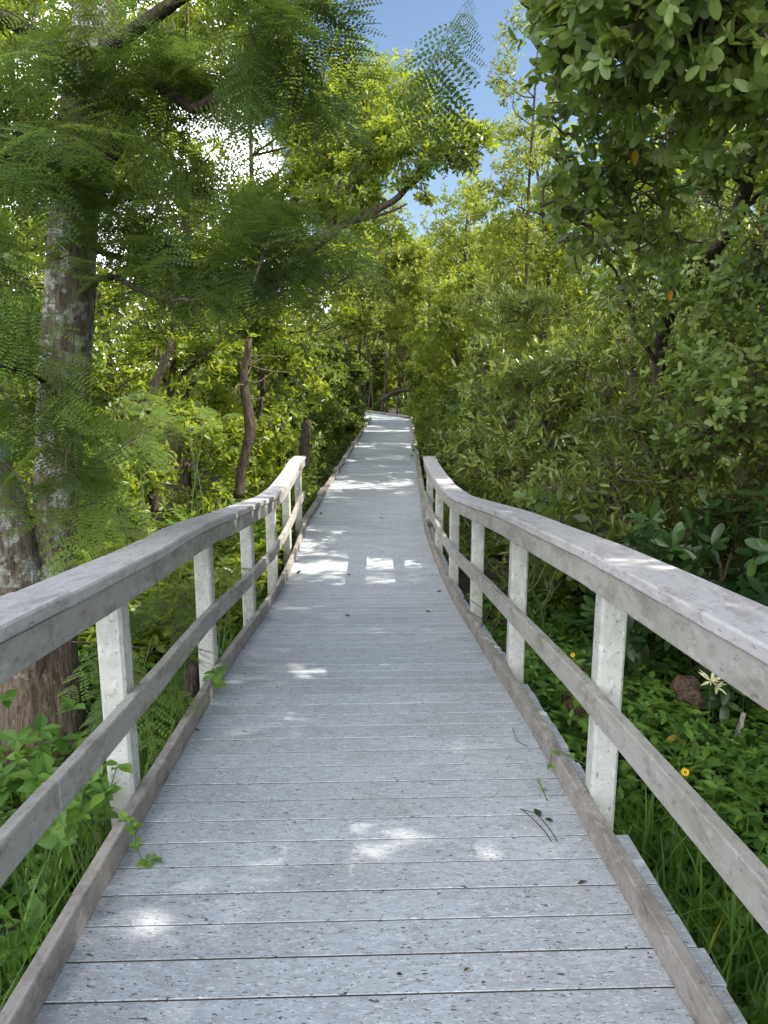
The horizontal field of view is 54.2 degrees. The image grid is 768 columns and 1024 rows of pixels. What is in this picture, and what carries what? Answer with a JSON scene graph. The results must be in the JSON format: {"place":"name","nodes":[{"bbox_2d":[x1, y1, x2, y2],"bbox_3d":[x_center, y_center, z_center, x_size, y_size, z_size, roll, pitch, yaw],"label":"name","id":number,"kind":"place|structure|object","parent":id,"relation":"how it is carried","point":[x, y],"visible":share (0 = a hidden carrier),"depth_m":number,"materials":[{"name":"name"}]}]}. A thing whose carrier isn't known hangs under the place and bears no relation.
{"place":"outdoors","nodes":[
{"label":"outdoors","id":0,"kind":"place"},
{"bbox_2d":[0,371,767,1012],"bbox_3d":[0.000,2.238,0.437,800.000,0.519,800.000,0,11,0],"label":"ground","id":1,"kind":"structure","parent":0,"point":[464,581],"depth_m":8.74,"materials":[{"name":"soil"}]},
{"bbox_2d":[0,688,87,919],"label":"lobed vine","id":2,"kind":"object","parent":1,"relation":"on","point":[40,766],"visible":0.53,"depth_m":2.91,"materials":[{"name":"green plant"}]},
{"bbox_2d":[0,121,97,423],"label":"mangrove tree","id":3,"kind":"object","parent":1,"relation":"on","point":[1,380],"visible":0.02,"depth_m":17.50,"materials":[{"name":"green plant"}]},
{"bbox_2d":[0,202,151,557],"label":"mangrove tree","id":4,"kind":"object","parent":1,"relation":"on","point":[96,354],"visible":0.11,"depth_m":8.16,"materials":[{"name":"green plant"}]},
{"bbox_2d":[33,759,132,884],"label":"lobed vine","id":5,"kind":"object","parent":1,"relation":"on","point":[97,795],"visible":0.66,"depth_m":2.53,"materials":[{"name":"green plant"}]},
{"bbox_2d":[0,0,176,487],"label":"mangrove tree","id":6,"kind":"object","parent":1,"relation":"on","point":[30,222],"visible":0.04,"depth_m":11.75,"materials":[{"name":"green plant"}]},
{"bbox_2d":[11,415,178,567],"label":"buttonwood tree","id":7,"kind":"object","parent":1,"relation":"on","point":[132,488],"visible":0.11,"depth_m":7.37,"materials":[{"name":"green plant"}]},
{"bbox_2d":[76,505,171,587],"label":"feathery seedling","id":8,"kind":"object","parent":1,"relation":"on","point":[138,522],"visible":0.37,"depth_m":4.59,"materials":[{"name":"green plant"}]},
{"bbox_2d":[0,597,256,1011],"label":"grass","id":9,"kind":"structure","parent":1,"relation":"on","point":[49,912],"depth_m":2.87,"materials":[{"name":"green plant"}]},
{"bbox_2d":[183,658,199,697],"bbox_3d":[-1.108,0.946,4.309,0.104,0.219,0.101,0,11,0],"label":"tree stump","id":10,"kind":"object","parent":9,"relation":"on","point":[192,673],"visible":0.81,"depth_m":4.28,"materials":[{"name":"brown wood"}]},
{"bbox_2d":[0,564,266,1010],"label":"undergrowth","id":11,"kind":"object","parent":1,"relation":"on","point":[9,886],"visible":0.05,"depth_m":3.19,"materials":[{"name":"green plant"}]},
{"bbox_2d":[58,635,213,781],"bbox_3d":[-1.110,1.063,3.437,0.685,1.138,0.560,-7,13,-31],"label":"feathery seedling","id":12,"kind":"object","parent":1,"relation":"on","point":[140,669],"visible":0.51,"depth_m":3.29,"materials":[{"name":"green plant"}]},
{"bbox_2d":[87,393,201,537],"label":"feathery seedling","id":13,"kind":"object","parent":1,"relation":"on","point":[156,446],"visible":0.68,"depth_m":6.69,"materials":[{"name":"green plant"}]},
{"bbox_2d":[93,565,222,724],"bbox_3d":[-1.446,0.916,4.925,0.807,1.185,1.340,-3,11,-14],"label":"feathery seedling","id":14,"kind":"object","parent":1,"relation":"on","point":[174,620],"visible":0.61,"depth_m":4.69,"materials":[{"name":"green plant"}]},
{"bbox_2d":[28,477,297,658],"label":"sunlit undergrowth","id":15,"kind":"object","parent":1,"relation":"on","point":[89,634],"visible":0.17,"depth_m":6.75,"materials":[{"name":"green plant"}]},
{"bbox_2d":[0,0,332,442],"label":"buttonwood tree","id":16,"kind":"object","parent":1,"relation":"on","point":[179,22],"visible":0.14,"depth_m":10.58,"materials":[{"name":"green plant"}]},
{"bbox_2d":[84,210,265,529],"bbox_3d":[-2.734,-1.428,9.291,2.920,4.363,2.516,-2,11,-12],"label":"buttonwood tree","id":17,"kind":"object","parent":1,"relation":"on","point":[171,380],"visible":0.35,"depth_m":9.25,"materials":[{"name":"green plant"}]},
{"bbox_2d":[123,338,180,456],"bbox_3d":[-2.611,-1.268,8.364,0.842,1.326,0.432,0,11,0],"label":"leaning trunk","id":18,"kind":"object","parent":17,"relation":"attached to","point":[163,365],"visible":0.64,"depth_m":8.42,"materials":[{"name":"brown plant"}]},
{"bbox_2d":[153,416,190,467],"bbox_3d":[-2.430,-0.829,8.804,0.754,0.618,0.170,0,11,0],"label":"leaning trunk","id":19,"kind":"object","parent":17,"relation":"attached to","point":[178,453],"visible":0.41,"depth_m":8.76,"materials":[{"name":"brown plant"}]},
{"bbox_2d":[138,385,242,561],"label":"feathery seedling","id":20,"kind":"object","parent":1,"relation":"on","point":[151,398],"visible":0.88,"depth_m":7.47,"materials":[{"name":"green plant"}]},
{"bbox_2d":[125,218,275,470],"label":"mangrove tree","id":21,"kind":"object","parent":1,"relation":"on","point":[253,392],"visible":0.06,"depth_m":16.58,"materials":[{"name":"green plant"}]},
{"bbox_2d":[163,516,265,566],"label":"fern","id":22,"kind":"object","parent":1,"relation":"on","point":[256,540],"visible":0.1,"depth_m":8.54,"materials":[{"name":"green plant"}]},
{"bbox_2d":[181,566,255,660],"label":"feathery seedling","id":23,"kind":"object","parent":1,"relation":"on","point":[225,571],"visible":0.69,"depth_m":4.48,"materials":[{"name":"green plant"}]},
{"bbox_2d":[152,179,299,397],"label":"mangrove tree","id":24,"kind":"object","parent":1,"relation":"on","point":[234,263],"depth_m":24.38,"materials":[{"name":"green plant"}]},
{"bbox_2d":[169,497,296,550],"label":"fern","id":25,"kind":"object","parent":1,"relation":"on","point":[226,505],"visible":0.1,"depth_m":9.05,"materials":[{"name":"green plant"}]},
{"bbox_2d":[195,505,280,524],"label":"fern","id":26,"kind":"object","parent":1,"relation":"on","point":[258,521],"visible":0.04,"depth_m":9.80,"materials":[{"name":"green plant"}]},
{"bbox_2d":[0,0,484,805],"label":"feather leaf tree","id":27,"kind":"object","parent":1,"relation":"on","point":[92,132],"visible":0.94,"depth_m":3.19,"materials":[{"name":"green plant"}]},
{"bbox_2d":[227,338,293,498],"bbox_3d":[-1.638,-1.177,9.592,0.763,2.038,0.815,4,12,21],"label":"dead snag","id":28,"kind":"object","parent":1,"relation":"on","point":[248,442],"visible":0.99,"depth_m":9.61,"materials":[{"name":"brown wood"}]},
{"bbox_2d":[179,236,341,521],"bbox_3d":[-2.034,-1.897,11.511,2.446,4.594,2.152,8,14,36],"label":"buttonwood tree","id":29,"kind":"object","parent":1,"relation":"on","point":[277,442],"visible":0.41,"depth_m":11.15,"materials":[{"name":"green plant"}]},
{"bbox_2d":[203,198,334,423],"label":"mangrove tree","id":30,"kind":"object","parent":1,"relation":"on","point":[290,335],"depth_m":20.64,"materials":[{"name":"green plant"}]},
{"bbox_2d":[241,395,326,504],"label":"kerbside shrub","id":31,"kind":"object","parent":1,"relation":"on","point":[296,424],"visible":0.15,"depth_m":13.36,"materials":[{"name":"green plant"}]},
{"bbox_2d":[241,338,340,477],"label":"kerbside shrub","id":32,"kind":"object","parent":1,"relation":"on","point":[276,388],"visible":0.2,"depth_m":16.15,"materials":[{"name":"plant"}]},
{"bbox_2d":[269,252,328,372],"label":"mangrove tree","id":33,"kind":"object","parent":1,"relation":"on","point":[307,321],"visible":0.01,"depth_m":35.96,"materials":[{"name":"green plant"}]},
{"bbox_2d":[299,419,311,467],"bbox_3d":[-1.223,-1.058,11.612,0.227,0.745,0.177,0,11,0],"label":"tree stump","id":34,"kind":"object","parent":1,"relation":"on","point":[304,446],"visible":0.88,"depth_m":11.55,"materials":[{"name":"brown wood"}]},
{"bbox_2d":[293,333,350,465],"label":"kerbside shrub","id":35,"kind":"object","parent":1,"relation":"on","point":[321,353],"visible":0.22,"depth_m":19.46,"materials":[{"name":"green plant"}]},
{"bbox_2d":[172,79,501,508],"bbox_3d":[-0.697,-3.035,11.463,4.794,6.902,1.894,3,11,15],"label":"buttonwood tree","id":36,"kind":"object","parent":1,"relation":"on","point":[365,186],"visible":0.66,"depth_m":10.64,"materials":[{"name":"green plant"}]},
{"bbox_2d":[307,332,367,445],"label":"kerbside shrub","id":37,"kind":"object","parent":1,"relation":"on","point":[356,371],"visible":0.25,"depth_m":23.26,"materials":[{"name":"green plant"}]},
{"bbox_2d":[333,295,361,389],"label":"thin sapling","id":38,"kind":"object","parent":1,"relation":"on","point":[338,306],"visible":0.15,"depth_m":35.19,"materials":[{"name":"green plant"}]},
{"bbox_2d":[326,340,371,433],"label":"kerbside shrub","id":39,"kind":"object","parent":1,"relation":"on","point":[347,358],"visible":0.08,"depth_m":26.68,"materials":[{"name":"green plant"}]},
{"bbox_2d":[248,26,450,403],"bbox_3d":[-0.738,-4.830,14.969,3.996,8.922,2.783,0,11,0],"label":"buttonwood tree","id":40,"kind":"object","parent":1,"relation":"on","point":[384,72],"visible":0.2,"depth_m":14.42,"materials":[{"name":"green plant"}]},
{"bbox_2d":[344,336,366,391],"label":"kerbside shrub","id":41,"kind":"object","parent":1,"relation":"on","point":[356,351],"visible":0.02,"depth_m":39.71,"materials":[{"name":"green plant"}]},
{"bbox_2d":[20,448,703,903],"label":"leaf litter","id":42,"kind":"object","parent":1,"relation":"on","point":[306,498],"visible":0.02,"depth_m":13.68,"materials":[{"name":"brown plant"}]},
{"bbox_2d":[19,404,710,610],"bbox_3d":[-0.029,-2.556,24.450,22.420,0.870,35.356,0,11,0],"label":"forest floor cover","id":43,"kind":"object","parent":1,"relation":"on","point":[462,546],"visible":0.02,"depth_m":14.03,"materials":[{"name":"green plant"}]},
{"bbox_2d":[330,247,404,409],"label":"mangrove tree","id":44,"kind":"object","parent":1,"relation":"on","point":[379,362],"visible":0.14,"depth_m":37.49,"materials":[{"name":"green plant"}]},
{"bbox_2d":[0,410,747,1023],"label":"boardwalk","id":45,"kind":"structure","parent":1,"relation":"on","point":[330,804],"depth_m":2.48,"materials":[{"name":"grey wood"}]},
{"bbox_2d":[118,812,161,868],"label":"vine sprig","id":46,"kind":"object","parent":45,"relation":"on","point":[125,817],"visible":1,"depth_m":2.40,"materials":[{"name":"green plant"}]},
{"bbox_2d":[0,456,305,887],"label":"railing","id":47,"kind":"object","parent":45,"relation":"attached to","point":[41,619],"visible":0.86,"depth_m":2.59,"materials":[{"name":"grey wood"}]},
{"bbox_2d":[202,666,226,688],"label":"vine sprig","id":48,"kind":"object","parent":45,"relation":"on","point":[218,681],"visible":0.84,"depth_m":3.82,"materials":[{"name":"green plant"}]},
{"bbox_2d":[522,809,551,841],"bbox_3d":[0.541,1.102,2.642,0.011,0.020,0.222,-3,11,-16],"label":"dry needle","id":49,"kind":"object","parent":45,"relation":"on","point":[538,824],"visible":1,"depth_m":2.64,"materials":[{"name":"brown plant"}]},
{"bbox_2d":[521,809,557,841],"bbox_3d":[0.558,1.100,2.650,0.037,0.021,0.238,-4,12,-21],"label":"dry needle","id":50,"kind":"object","parent":45,"relation":"on","point":[543,821],"visible":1,"depth_m":2.67,"materials":[{"name":"brown plant"}]},
{"bbox_2d":[537,778,547,800],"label":"vine sprig","id":51,"kind":"object","parent":45,"relation":"on","point":[538,779],"visible":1,"depth_m":2.89,"materials":[{"name":"green plant"}]},
{"bbox_2d":[534,808,553,821],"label":"green leaf","id":52,"kind":"object","parent":45,"relation":"on","point":[537,811],"visible":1,"depth_m":2.71,"materials":[{"name":"green plant"}]},
{"bbox_2d":[546,749,583,768],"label":"vine sprig","id":53,"kind":"object","parent":45,"relation":"on","point":[571,756],"visible":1,"depth_m":2.99,"materials":[{"name":"green plant"}]},
{"bbox_2d":[423,456,767,933],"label":"railing","id":54,"kind":"object","parent":45,"relation":"attached to","point":[720,632],"visible":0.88,"depth_m":2.39,"materials":[{"name":"grey wood"}]},
{"bbox_2d":[2,228,745,401],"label":"wood","id":55,"kind":"object","parent":1,"relation":"on","point":[327,314],"visible":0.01,"depth_m":48.21,"materials":[{"name":"green plant"}]},
{"bbox_2d":[363,312,387,410],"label":"thin sapling","id":56,"kind":"object","parent":1,"relation":"on","point":[376,334],"visible":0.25,"depth_m":35.46,"materials":[{"name":"brown plant"}]},
{"bbox_2d":[367,319,394,411],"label":"thin sapling","id":57,"kind":"object","parent":1,"relation":"on","point":[387,341],"visible":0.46,"depth_m":35.47,"materials":[{"name":"brown plant"}]},
{"bbox_2d":[310,222,457,347],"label":"mangrove tree","id":58,"kind":"object","parent":1,"relation":"on","point":[406,255],"visible":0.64,"depth_m":24.24,"materials":[{"name":"green plant"}]},
{"bbox_2d":[375,320,396,412],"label":"thin sapling","id":59,"kind":"object","parent":1,"relation":"on","point":[384,357],"visible":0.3,"depth_m":35.52,"materials":[{"name":"brown plant"}]},
{"bbox_2d":[358,337,415,414],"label":"kerbside shrub","id":60,"kind":"object","parent":1,"relation":"on","point":[378,383],"visible":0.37,"depth_m":37.64,"materials":[{"name":"green plant"}]},
{"bbox_2d":[349,230,426,397],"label":"mangrove tree","id":61,"kind":"object","parent":1,"relation":"on","point":[395,376],"visible":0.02,"depth_m":42.14,"materials":[{"name":"green plant"}]},
{"bbox_2d":[380,299,408,413],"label":"thin sapling","id":62,"kind":"object","parent":1,"relation":"on","point":[384,392],"visible":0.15,"depth_m":35.68,"materials":[{"name":"brown plant"}]},
{"bbox_2d":[382,319,412,412],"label":"thin sapling","id":63,"kind":"object","parent":1,"relation":"on","point":[400,343],"visible":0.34,"depth_m":35.44,"materials":[{"name":"brown plant"}]},
{"bbox_2d":[380,389,415,401],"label":"fallen tree","id":64,"kind":"object","parent":1,"relation":"on","point":[385,396],"visible":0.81,"depth_m":33.54,"materials":[{"name":"brown wood"}]},
{"bbox_2d":[391,302,419,415],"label":"thin sapling","id":65,"kind":"object","parent":1,"relation":"on","point":[414,322],"visible":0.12,"depth_m":35.68,"materials":[{"name":"brown plant"}]},
{"bbox_2d":[402,349,431,418],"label":"kerbside shrub","id":66,"kind":"object","parent":1,"relation":"on","point":[407,373],"visible":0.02,"depth_m":33.51,"materials":[{"name":"green plant"}]},
{"bbox_2d":[380,231,456,397],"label":"mangrove tree","id":67,"kind":"object","parent":1,"relation":"on","point":[406,354],"visible":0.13,"depth_m":35.32,"materials":[{"name":"green plant"}]},
{"bbox_2d":[403,324,462,416],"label":"kerbside bush","id":68,"kind":"object","parent":1,"relation":"on","point":[420,391],"visible":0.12,"depth_m":27.67,"materials":[{"name":"green plant"}]},
{"bbox_2d":[401,300,477,439],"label":"kerbside bush","id":69,"kind":"object","parent":1,"relation":"on","point":[414,339],"visible":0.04,"depth_m":22.43,"materials":[{"name":"green plant"}]},
{"bbox_2d":[403,261,511,470],"bbox_3d":[1.997,-3.289,18.206,3.094,5.189,3.052,0,11,0],"label":"kerbside bush","id":70,"kind":"object","parent":1,"relation":"on","point":[444,331],"visible":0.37,"depth_m":18.09,"materials":[{"name":"plant"}]},
{"bbox_2d":[420,403,500,495],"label":"kerbside bush","id":71,"kind":"object","parent":1,"relation":"on","point":[456,422],"visible":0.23,"depth_m":14.06,"materials":[{"name":"green plant"}]},
{"bbox_2d":[423,387,499,461],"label":"kerbside bush","id":72,"kind":"object","parent":1,"relation":"on","point":[448,401],"visible":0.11,"depth_m":16.31,"materials":[{"name":"green plant"}]},
{"bbox_2d":[417,169,506,404],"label":"mangrove tree","id":73,"kind":"object","parent":1,"relation":"on","point":[475,206],"visible":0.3,"depth_m":20.40,"materials":[{"name":"green plant"}]},
{"bbox_2d":[433,219,533,311],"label":"mangrove tree","id":74,"kind":"object","parent":1,"relation":"on","point":[463,226],"visible":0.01,"depth_m":25.46,"materials":[{"name":"green plant"}]},
{"bbox_2d":[468,599,530,646],"bbox_3d":[0.838,0.805,5.423,0.468,0.433,0.396,0,11,0],"label":"dead brush","id":75,"kind":"object","parent":1,"relation":"on","point":[497,622],"visible":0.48,"depth_m":5.45,"materials":[{"name":"brown plant"}]},
{"bbox_2d":[480,0,557,474],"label":"slender tree","id":76,"kind":"object","parent":1,"relation":"on","point":[527,158],"visible":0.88,"depth_m":11.98,"materials":[{"name":"green plant"}]},
{"bbox_2d":[427,324,614,561],"bbox_3d":[1.759,-0.726,9.295,2.400,3.153,2.395,0,11,0],"label":"narrow leaf bush","id":77,"kind":"object","parent":1,"relation":"on","point":[525,440],"visible":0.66,"depth_m":9.11,"materials":[{"name":"green plant"}]},
{"bbox_2d":[476,211,572,398],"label":"mangrove tree","id":78,"kind":"object","parent":1,"relation":"on","point":[512,240],"visible":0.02,"depth_m":21.51,"materials":[{"name":"green plant"}]},
{"bbox_2d":[446,109,610,465],"bbox_3d":[2.840,-4.192,15.065,3.180,7.685,3.363,6,12,27],"label":"mangrove tree","id":79,"kind":"object","parent":1,"relation":"on","point":[548,265],"visible":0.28,"depth_m":14.65,"materials":[{"name":"green plant"}]},
{"bbox_2d":[463,487,598,633],"bbox_3d":[1.323,0.592,6.286,0.920,1.564,1.232,6,13,29],"label":"ovate leaf shrub","id":80,"kind":"object","parent":1,"relation":"on","point":[560,508],"visible":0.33,"depth_m":6.25,"materials":[{"name":"green plant"}]},
{"bbox_2d":[449,272,621,492],"bbox_3d":[2.566,-1.772,12.169,3.026,4.210,2.769,0,11,0],"label":"narrow leaf bush","id":81,"kind":"object","parent":1,"relation":"on","point":[500,305],"visible":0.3,"depth_m":11.71,"materials":[{"name":"green plant"}]},
{"bbox_2d":[477,214,595,424],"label":"mangrove tree","id":82,"kind":"object","parent":1,"relation":"on","point":[485,251],"visible":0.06,"depth_m":17.53,"materials":[{"name":"green plant"}]},
{"bbox_2d":[560,691,587,738],"bbox_3d":[1.177,1.233,4.605,0.209,0.483,0.306,0,11,0],"label":"root stump","id":83,"kind":"object","parent":1,"relation":"on","point":[569,699],"visible":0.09,"depth_m":4.51,"materials":[{"name":"brown wood"}]},
{"bbox_2d":[491,455,695,619],"bbox_3d":[1.887,0.326,7.344,1.884,1.918,1.952,-6,13,-29],"label":"narrow leaf bush","id":84,"kind":"object","parent":1,"relation":"on","point":[553,487],"visible":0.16,"depth_m":7.08,"materials":[{"name":"green plant"}]},
{"bbox_2d":[464,579,767,1023],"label":"creeper cover","id":85,"kind":"object","parent":1,"relation":"on","point":[694,739],"visible":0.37,"depth_m":4.17,"materials":[{"name":"green plant"}]},
{"bbox_2d":[670,675,705,714],"bbox_3d":[2.013,1.220,4.935,0.231,0.276,0.215,0,11,0],"label":"root stump","id":86,"kind":"object","parent":85,"relation":"on","point":[687,689],"visible":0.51,"depth_m":4.88,"materials":[{"name":"brown wood"}]},
{"bbox_2d":[734,712,746,736],"bbox_3d":[2.166,1.322,4.564,0.068,0.206,0.043,-2,11,-10],"label":"bleached stick","id":87,"kind":"object","parent":85,"relation":"on","point":[741,722],"visible":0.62,"depth_m":4.55,"materials":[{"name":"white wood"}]},
{"bbox_2d":[549,124,706,436],"bbox_3d":[6.633,-6.103,21.009,4.190,9.318,4.979,0,11,0],"label":"mangrove tree","id":88,"kind":"object","parent":1,"relation":"on","point":[596,146],"depth_m":21.39,"materials":[{"name":"green plant"}]},
{"bbox_2d":[622,682,636,711],"bbox_3d":[1.620,1.255,5.119,0.204,0.247,0.200,-10,15,-43],"label":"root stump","id":89,"kind":"object","parent":1,"relation":"on","point":[634,693],"visible":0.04,"depth_m":5.07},
{"bbox_2d":[508,0,767,521],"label":"broad leaf tree","id":90,"kind":"object","parent":1,"relation":"on","point":[717,50],"visible":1,"depth_m":3.90,"materials":[{"name":"green plant"}]},
{"bbox_2d":[526,121,756,527],"bbox_3d":[3.614,-2.226,10.190,3.249,5.778,2.974,0,11,0],"label":"mangrove tree","id":91,"kind":"object","parent":1,"relation":"on","point":[644,197],"visible":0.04,"depth_m":9.90,"materials":[{"name":"green plant"}]},
{"bbox_2d":[539,262,761,558],"bbox_3d":[3.054,-0.803,8.695,3.010,4.089,2.418,-7,13,-30],"label":"narrow leaf bush","id":92,"kind":"object","parent":1,"relation":"on","point":[629,355],"visible":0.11,"depth_m":8.35,"materials":[{"name":"green plant"}]},
{"bbox_2d":[561,70,765,473],"bbox_3d":[6.095,-4.731,14.959,4.191,8.891,4.177,10,15,42],"label":"mangrove tree","id":93,"kind":"object","parent":1,"relation":"on","point":[589,282],"visible":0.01,"depth_m":14.78,"materials":[{"name":"green plant"}]},
{"bbox_2d":[560,373,767,582],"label":"narrow leaf bush","id":94,"kind":"object","parent":1,"relation":"on","point":[616,451],"visible":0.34,"depth_m":6.21,"materials":[{"name":"green plant"}]},
{"bbox_2d":[561,488,767,734],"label":"glossy shrub","id":95,"kind":"object","parent":1,"relation":"on","point":[665,546],"visible":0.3,"depth_m":5.19,"materials":[{"name":"green plant"}]},
{"bbox_2d":[583,733,767,1023],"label":"grass","id":96,"kind":"structure","parent":1,"relation":"on","point":[755,994],"depth_m":2.84,"materials":[{"name":"green plant"}]},
{"bbox_2d":[681,768,689,778],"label":"yellow flower","id":97,"kind":"object","parent":1,"relation":"on","point":[686,772],"visible":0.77,"depth_m":3.51,"materials":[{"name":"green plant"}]},
{"bbox_2d":[620,122,767,484],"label":"mangrove tree","id":98,"kind":"object","parent":1,"relation":"on","point":[761,177],"depth_m":9.88,"materials":[{"name":"green plant"}]},
{"bbox_2d":[626,156,767,558],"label":"narrow leaf bush","id":99,"kind":"object","parent":1,"relation":"on","point":[710,208],"visible":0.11,"depth_m":7.93,"materials":[{"name":"green plant"}]},
{"bbox_2d":[646,487,767,589],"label":"glossy shrub","id":100,"kind":"object","parent":1,"relation":"on","point":[727,504],"visible":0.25,"depth_m":5.84,"materials":[{"name":"green plant"}]},
{"bbox_2d":[698,670,726,716],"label":"pale leaf plant","id":101,"kind":"object","parent":1,"relation":"on","point":[714,680],"visible":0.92,"depth_m":4.67,"materials":[{"name":"beige plant"}]},
{"bbox_2d":[740,198,767,249],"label":"mangrove tree","id":102,"kind":"object","parent":1,"relation":"on","point":[751,219],"visible":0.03,"depth_m":10.66,"materials":[{"name":"green plant"}]},
{"bbox_2d":[742,317,767,407],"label":"mangrove tree","id":103,"kind":"object","parent":1,"relation":"on","point":[765,369],"visible":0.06,"depth_m":6.38,"materials":[{"name":"green plant"}]},
{"bbox_2d":[2,0,767,369],"label":"sky","id":104,"kind":"structure","parent":0,"point":[403,22],"materials":[{"name":"blue"}]}
]}

